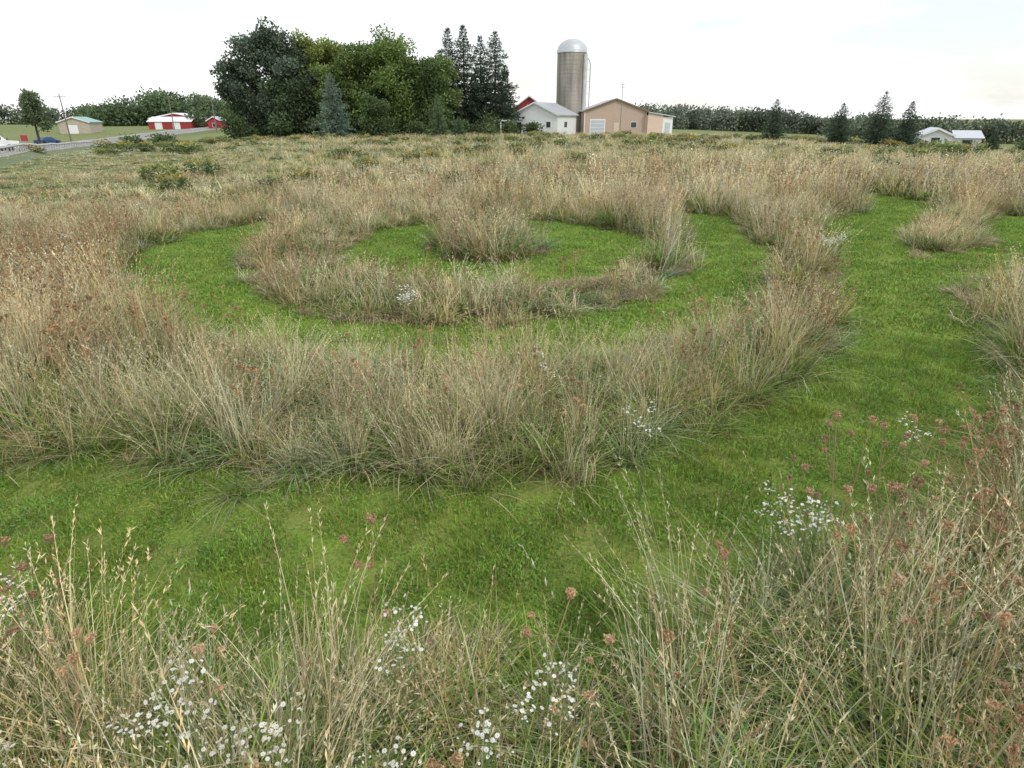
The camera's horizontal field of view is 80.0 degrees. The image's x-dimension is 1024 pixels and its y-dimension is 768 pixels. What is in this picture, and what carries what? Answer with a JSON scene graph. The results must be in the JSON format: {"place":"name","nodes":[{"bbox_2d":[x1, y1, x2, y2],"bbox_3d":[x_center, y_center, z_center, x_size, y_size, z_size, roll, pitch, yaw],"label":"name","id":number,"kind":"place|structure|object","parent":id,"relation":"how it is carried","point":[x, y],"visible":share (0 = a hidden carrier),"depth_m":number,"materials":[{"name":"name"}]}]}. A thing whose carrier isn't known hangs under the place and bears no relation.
{"place":"outdoors","nodes":[
{"label":"outdoors","id":0,"kind":"place"},
{"bbox_2d":[0,127,214,156],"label":"road shoulder","id":1,"kind":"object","parent":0,"point":[3,155],"visible":0.25,"depth_m":116.18},
{"bbox_2d":[0,141,94,155],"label":"guardrail","id":2,"kind":"object","parent":1,"relation":"on","point":[20,145],"visible":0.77,"depth_m":58.01,"materials":[{"name":"silver metal"}]},
{"bbox_2d":[0,129,230,167],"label":"grass verge","id":3,"kind":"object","parent":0,"point":[5,161],"depth_m":53.94,"materials":[{"name":"green plant"}]},
{"bbox_2d":[1,126,231,152],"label":"road","id":4,"kind":"structure","parent":0,"point":[142,136],"depth_m":131.56,"materials":[{"name":"grey asphalt"}]},
{"bbox_2d":[0,136,18,150],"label":"white pickup truck","id":5,"kind":"object","parent":4,"relation":"on","point":[3,141],"visible":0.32,"depth_m":62.57,"materials":[{"name":"paint"}]},
{"bbox_2d":[0,119,1023,767],"bbox_3d":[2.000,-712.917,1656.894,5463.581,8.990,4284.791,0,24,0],"label":"ground","id":6,"kind":"structure","parent":0,"point":[300,525],"depth_m":4.55,"materials":[{"name":"green plant"}]},
{"bbox_2d":[20,135,27,142],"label":"red road sign","id":7,"kind":"object","parent":6,"relation":"on","point":[23,137],"visible":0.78,"depth_m":88.09,"materials":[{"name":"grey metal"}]},
{"bbox_2d":[16,88,56,143],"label":"ash tree","id":8,"kind":"object","parent":6,"relation":"on","point":[29,103],"visible":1,"depth_m":121.59,"materials":[{"name":"green plant"}]},
{"bbox_2d":[33,137,60,143],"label":"blue car","id":9,"kind":"object","parent":6,"relation":"on","point":[48,140],"visible":0.72,"depth_m":126.51,"materials":[{"name":"paint"}]},
{"bbox_2d":[54,94,71,141],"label":"utility pole","id":10,"kind":"object","parent":6,"relation":"on","point":[64,117],"visible":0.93,"depth_m":128.28,"materials":[{"name":"brown wood"}]},
{"bbox_2d":[0,104,137,124],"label":"distant treeline","id":11,"kind":"object","parent":6,"relation":"on","point":[53,114],"visible":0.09,"depth_m":301.73,"materials":[{"name":"green plant"}]},
{"bbox_2d":[58,118,103,133],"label":"walls","id":12,"kind":"structure","parent":6,"relation":"on","point":[84,127],"depth_m":163.04,"materials":[{"name":"beige"}]},
{"bbox_2d":[68,125,78,133],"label":"door","id":13,"kind":"structure","parent":12,"relation":"attached to","point":[73,129],"depth_m":162.93,"materials":[{"name":"white paint"}]},
{"bbox_2d":[57,117,101,122],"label":"roof","id":14,"kind":"structure","parent":12,"relation":"on","point":[89,120],"depth_m":165.79,"materials":[{"name":"green metal"}]},
{"bbox_2d":[55,117,88,122],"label":"fascia","id":15,"kind":"structure","parent":14,"relation":"attached to","point":[72,117],"depth_m":161.56,"materials":[{"name":"white paint"}]},
{"bbox_2d":[69,86,235,125],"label":"distant woods","id":16,"kind":"object","parent":6,"relation":"on","point":[153,104],"visible":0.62,"depth_m":238.64,"materials":[{"name":"green plant"}]},
{"bbox_2d":[0,232,314,412],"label":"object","id":17,"kind":"object","parent":6,"relation":"on","point":[71,322],"visible":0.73,"depth_m":6.64,"materials":[{"name":"brown plant"}]},
{"bbox_2d":[164,95,174,129],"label":"utility pole","id":18,"kind":"object","parent":6,"relation":"on","point":[170,109],"visible":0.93,"depth_m":173.08,"materials":[{"name":"brown wood"}]},
{"bbox_2d":[146,113,207,129],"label":"red farm barn","id":19,"kind":"structure","parent":6,"relation":"on","point":[181,121],"depth_m":180.95,"materials":[{"name":"paint"}]},
{"bbox_2d":[155,123,180,128],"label":"doors","id":20,"kind":"structure","parent":19,"relation":"in","point":[157,125],"depth_m":180.42,"materials":[{"name":"white paint"}]},
{"bbox_2d":[184,106,237,127],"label":"distant treeline","id":21,"kind":"object","parent":6,"relation":"on","point":[197,116],"visible":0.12,"depth_m":183.71,"materials":[{"name":"green plant"}]},
{"bbox_2d":[207,99,217,132],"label":"utility pole","id":22,"kind":"object","parent":6,"relation":"on","point":[214,116],"visible":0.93,"depth_m":155.66,"materials":[{"name":"brown wood"}]},
{"bbox_2d":[205,116,225,127],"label":"red shed","id":23,"kind":"structure","parent":6,"relation":"on","point":[211,122],"depth_m":167.38,"materials":[{"name":"paint"}]},
{"bbox_2d":[224,97,266,135],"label":"maple tree","id":24,"kind":"object","parent":6,"relation":"on","point":[237,104],"visible":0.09,"depth_m":104.98,"materials":[{"name":"green plant"}]},
{"bbox_2d":[209,15,321,136],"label":"maple tree","id":25,"kind":"object","parent":6,"relation":"on","point":[268,49],"visible":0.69,"depth_m":98.32,"materials":[{"name":"green plant"}]},
{"bbox_2d":[256,75,324,137],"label":"maple tree","id":26,"kind":"object","parent":6,"relation":"on","point":[292,102],"visible":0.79,"depth_m":97.50,"materials":[{"name":"green plant"}]},
{"bbox_2d":[286,28,346,117],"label":"elm tree","id":27,"kind":"object","parent":6,"relation":"on","point":[322,52],"visible":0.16,"depth_m":101.25,"materials":[{"name":"green plant"}]},
{"bbox_2d":[311,72,357,136],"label":"blue spruce tree","id":28,"kind":"object","parent":6,"relation":"on","point":[333,116],"visible":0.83,"depth_m":89.86,"materials":[{"name":"green plant"}]},
{"bbox_2d":[307,52,385,133],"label":"oak tree","id":29,"kind":"object","parent":6,"relation":"on","point":[348,86],"visible":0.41,"depth_m":98.28,"materials":[{"name":"green plant"}]},
{"bbox_2d":[217,103,502,139],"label":"shrub understory","id":30,"kind":"object","parent":6,"relation":"on","point":[239,129],"visible":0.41,"depth_m":97.72,"materials":[{"name":"green plant"}]},
{"bbox_2d":[323,23,424,128],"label":"oak tree","id":31,"kind":"object","parent":6,"relation":"on","point":[378,60],"visible":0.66,"depth_m":97.86,"materials":[{"name":"green plant"}]},
{"bbox_2d":[357,91,396,136],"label":"apple tree","id":32,"kind":"object","parent":6,"relation":"on","point":[373,108],"visible":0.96,"depth_m":90.15,"materials":[{"name":"green plant"}]},
{"bbox_2d":[393,52,455,132],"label":"box elder tree","id":33,"kind":"object","parent":6,"relation":"on","point":[428,83],"visible":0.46,"depth_m":97.67,"materials":[{"name":"green plant"}]},
{"bbox_2d":[425,93,450,137],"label":"pine tree","id":34,"kind":"object","parent":6,"relation":"on","point":[437,124],"visible":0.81,"depth_m":87.87,"materials":[{"name":"green plant"}]},
{"bbox_2d":[426,51,465,130],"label":"birch tree","id":35,"kind":"object","parent":6,"relation":"on","point":[450,74],"visible":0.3,"depth_m":99.07,"materials":[{"name":"green plant"}]},
{"bbox_2d":[437,27,474,125],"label":"spruce tree","id":36,"kind":"object","parent":6,"relation":"on","point":[442,50],"visible":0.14,"depth_m":104.45,"materials":[{"name":"green plant"}]},
{"bbox_2d":[450,116,466,136],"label":"spruce sapling","id":37,"kind":"object","parent":6,"relation":"on","point":[459,129],"visible":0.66,"depth_m":87.42,"materials":[{"name":"green plant"}]},
{"bbox_2d":[0,353,933,767],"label":"white aster flowers","id":38,"kind":"object","parent":6,"relation":"on","point":[814,525],"visible":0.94,"depth_m":2.29,"materials":[{"name":"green plant"}]},
{"bbox_2d":[449,24,488,131],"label":"spruce tree","id":39,"kind":"object","parent":6,"relation":"on","point":[465,108],"visible":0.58,"depth_m":104.84,"materials":[{"name":"green plant"}]},
{"bbox_2d":[465,35,503,119],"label":"spruce tree","id":40,"kind":"object","parent":6,"relation":"on","point":[480,61],"visible":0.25,"depth_m":107.13,"materials":[{"name":"green plant"}]},
{"bbox_2d":[467,30,524,134],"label":"spruce tree","id":41,"kind":"object","parent":6,"relation":"on","point":[503,111],"visible":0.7,"depth_m":104.58,"materials":[{"name":"green plant"}]},
{"bbox_2d":[17,132,990,156],"bbox_3d":[2.798,-22.611,58.120,93.584,2.466,24.993,4,24,10],"label":"goldenrod clump","id":42,"kind":"object","parent":6,"relation":"on","point":[948,145],"visible":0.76,"depth_m":55.82,"materials":[{"name":"leaves"},{"name":"petals"}]},
{"bbox_2d":[493,65,519,122],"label":"spruce tree","id":43,"kind":"object","parent":6,"relation":"on","point":[511,94],"visible":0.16,"depth_m":108.76,"materials":[{"name":"green plant"}]},
{"bbox_2d":[0,233,1023,767],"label":"foreground meadow grass","id":44,"kind":"structure","parent":6,"relation":"on","point":[824,711],"depth_m":3.05,"materials":[{"name":"beige plant"}]},
{"bbox_2d":[0,140,1023,207],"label":"meadow grass back","id":45,"kind":"structure","parent":6,"relation":"on","point":[912,177],"depth_m":26.25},
{"bbox_2d":[0,282,1023,767],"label":"queen annes lace seedheads","id":46,"kind":"object","parent":6,"relation":"on","point":[526,630],"visible":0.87,"depth_m":2.80,"materials":[{"name":"beige plant"}]},
{"bbox_2d":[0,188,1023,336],"bbox_3d":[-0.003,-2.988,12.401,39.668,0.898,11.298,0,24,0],"label":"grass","id":47,"kind":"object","parent":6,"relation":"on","point":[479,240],"visible":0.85,"depth_m":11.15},
{"bbox_2d":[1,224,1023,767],"bbox_3d":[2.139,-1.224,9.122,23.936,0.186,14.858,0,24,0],"label":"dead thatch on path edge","id":48,"kind":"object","parent":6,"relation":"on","point":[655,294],"visible":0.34,"depth_m":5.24,"materials":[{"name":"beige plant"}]},
{"bbox_2d":[14,143,1023,197],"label":"white aster flowers","id":49,"kind":"object","parent":6,"relation":"on","point":[416,164],"visible":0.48,"depth_m":41.64,"materials":[{"name":"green plant"}]},
{"bbox_2d":[516,95,536,108],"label":"red barn","id":50,"kind":"structure","parent":6,"relation":"on","point":[527,100],"depth_m":125.26,"materials":[{"name":"paint"}]},
{"bbox_2d":[56,192,1023,327],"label":"white aster flowers back","id":51,"kind":"object","parent":6,"relation":"on","point":[407,297],"visible":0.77,"depth_m":11.03,"materials":[{"name":"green plant"}]},
{"bbox_2d":[512,102,578,133],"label":"white garage","id":52,"kind":"structure","parent":6,"relation":"on","point":[554,117],"depth_m":106.33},
{"bbox_2d":[93,129,1023,192],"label":"goldenrod and shrubs","id":53,"kind":"object","parent":6,"relation":"on","point":[207,165],"visible":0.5,"depth_m":47.92,"materials":[{"name":"green plant"}]},
{"bbox_2d":[112,194,1023,348],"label":"mown grass path","id":54,"kind":"structure","parent":6,"relation":"on","point":[211,242],"depth_m":11.46,"materials":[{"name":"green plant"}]},
{"bbox_2d":[118,118,1023,150],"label":"garden bushes","id":55,"kind":"object","parent":6,"relation":"on","point":[417,127],"visible":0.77,"depth_m":93.21,"materials":[{"name":"green plant"}]},
{"bbox_2d":[556,39,590,132],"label":"concrete silo","id":56,"kind":"object","parent":6,"relation":"on","point":[572,66],"visible":0.8,"depth_m":114.28,"materials":[{"name":"concrete"}]},
{"bbox_2d":[579,98,648,133],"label":"tan pole barn","id":57,"kind":"structure","parent":6,"relation":"on","point":[603,116],"depth_m":110.94,"materials":[{"name":"metal"}]},
{"bbox_2d":[590,119,604,132],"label":"garage door","id":58,"kind":"structure","parent":57,"relation":"in","point":[590,119],"depth_m":111.23,"materials":[{"name":"white paint"}]},
{"bbox_2d":[590,120,604,133],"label":"door panels","id":59,"kind":"structure","parent":57,"relation":"in","point":[594,130],"depth_m":111.40,"materials":[{"name":"metal"}]},
{"bbox_2d":[614,123,618,131],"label":"service door","id":60,"kind":"structure","parent":57,"relation":"in","point":[616,125],"depth_m":111.51,"materials":[{"name":"beige"}]},
{"bbox_2d":[631,122,636,127],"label":"window","id":61,"kind":"structure","parent":57,"relation":"in","point":[633,124],"depth_m":111.29,"materials":[{"name":"white glass"}]},
{"bbox_2d":[620,84,624,127],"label":"antenna mast","id":62,"kind":"object","parent":6,"relation":"on","point":[621,105],"visible":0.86,"depth_m":104.65,"materials":[{"name":"metal"}]},
{"bbox_2d":[644,112,675,133],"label":"white shed annex","id":63,"kind":"object","parent":6,"relation":"on","point":[658,123],"visible":0.55,"depth_m":110.94,"materials":[{"name":"pink"}]},
{"bbox_2d":[664,123,669,133],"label":"door","id":64,"kind":"structure","parent":63,"relation":"in","point":[667,125],"depth_m":111.61,"materials":[{"name":"metal"}]},
{"bbox_2d":[635,102,901,134],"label":"distant treeline","id":65,"kind":"object","parent":6,"relation":"on","point":[741,120],"visible":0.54,"depth_m":323.86,"materials":[{"name":"green plant"}]},
{"bbox_2d":[754,99,789,140],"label":"spruce tree","id":66,"kind":"object","parent":6,"relation":"on","point":[773,127],"visible":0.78,"depth_m":80.63,"materials":[{"name":"green plant"}]},
{"bbox_2d":[821,103,853,145],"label":"spruce tree","id":67,"kind":"object","parent":6,"relation":"on","point":[838,127],"visible":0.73,"depth_m":73.46,"materials":[{"name":"green plant"}]},
{"bbox_2d":[679,328,1023,767],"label":"queen annes lace stand","id":68,"kind":"object","parent":6,"relation":"on","point":[1005,616],"visible":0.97,"depth_m":3.03,"materials":[{"name":"beige plant"}]},
{"bbox_2d":[855,91,896,145],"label":"spruce tree","id":69,"kind":"object","parent":6,"relation":"on","point":[881,134],"visible":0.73,"depth_m":68.68,"materials":[{"name":"green plant"}]},
{"bbox_2d":[887,101,924,146],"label":"spruce tree","id":70,"kind":"object","parent":6,"relation":"on","point":[907,137],"visible":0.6,"depth_m":68.85,"materials":[{"name":"green plant"}]},
{"bbox_2d":[817,111,1023,143],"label":"distant treeline","id":71,"kind":"object","parent":6,"relation":"on","point":[1009,130],"visible":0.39,"depth_m":226.81,"materials":[{"name":"green plant"}]},
{"bbox_2d":[914,130,951,143],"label":"walls","id":72,"kind":"structure","parent":6,"relation":"on","point":[939,133],"depth_m":84.48,"materials":[{"name":"white"}]},
{"bbox_2d":[917,127,954,135],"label":"roof","id":73,"kind":"structure","parent":72,"relation":"on","point":[926,130],"depth_m":87.01,"materials":[{"name":"metal"}]},
{"bbox_2d":[919,128,955,136],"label":"fascia","id":74,"kind":"structure","parent":73,"relation":"attached to","point":[945,131],"depth_m":83.84,"materials":[{"name":"white paint"}]},
{"bbox_2d":[951,136,981,148],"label":"wing walls","id":75,"kind":"structure","parent":6,"relation":"on","point":[959,139],"depth_m":84.00,"materials":[{"name":"beige paint"}]},
{"bbox_2d":[950,130,984,137],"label":"wing roof","id":76,"kind":"structure","parent":75,"relation":"on","point":[968,133],"depth_m":85.14,"materials":[{"name":"grey metal"}]},
{"bbox_2d":[962,140,972,144],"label":"wing window","id":77,"kind":"structure","parent":75,"relation":"in","point":[967,141],"depth_m":84.11,"materials":[{"name":"black glass"}]},
{"bbox_2d":[983,135,998,150],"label":"spruce sapling","id":78,"kind":"object","parent":6,"relation":"on","point":[993,144],"visible":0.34,"depth_m":76.12,"materials":[{"name":"green plant"}]},
{"bbox_2d":[984,131,1001,149],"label":"spruce sapling","id":79,"kind":"object","parent":6,"relation":"on","point":[995,133],"visible":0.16,"depth_m":83.31,"materials":[{"name":"green plant"}]},
{"bbox_2d":[0,326,1023,765],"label":"mown turf path","id":80,"kind":"structure","parent":0,"point":[812,410],"depth_m":4.33,"materials":[{"name":"green plant"}]},
{"bbox_2d":[0,159,1023,350],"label":"meadow grass","id":81,"kind":"structure","parent":0,"point":[506,242],"depth_m":13.05,"materials":[{"name":"beige plant"}]},
{"bbox_2d":[0,0,1023,118],"label":"sky","id":82,"kind":"structure","parent":0,"point":[965,58],"materials":[{"name":"white"}]},
{"bbox_2d":[35,130,1023,158],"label":"meadow grass","id":83,"kind":"structure","parent":0,"point":[329,142],"depth_m":63.04,"materials":[{"name":"plant"}]}
]}

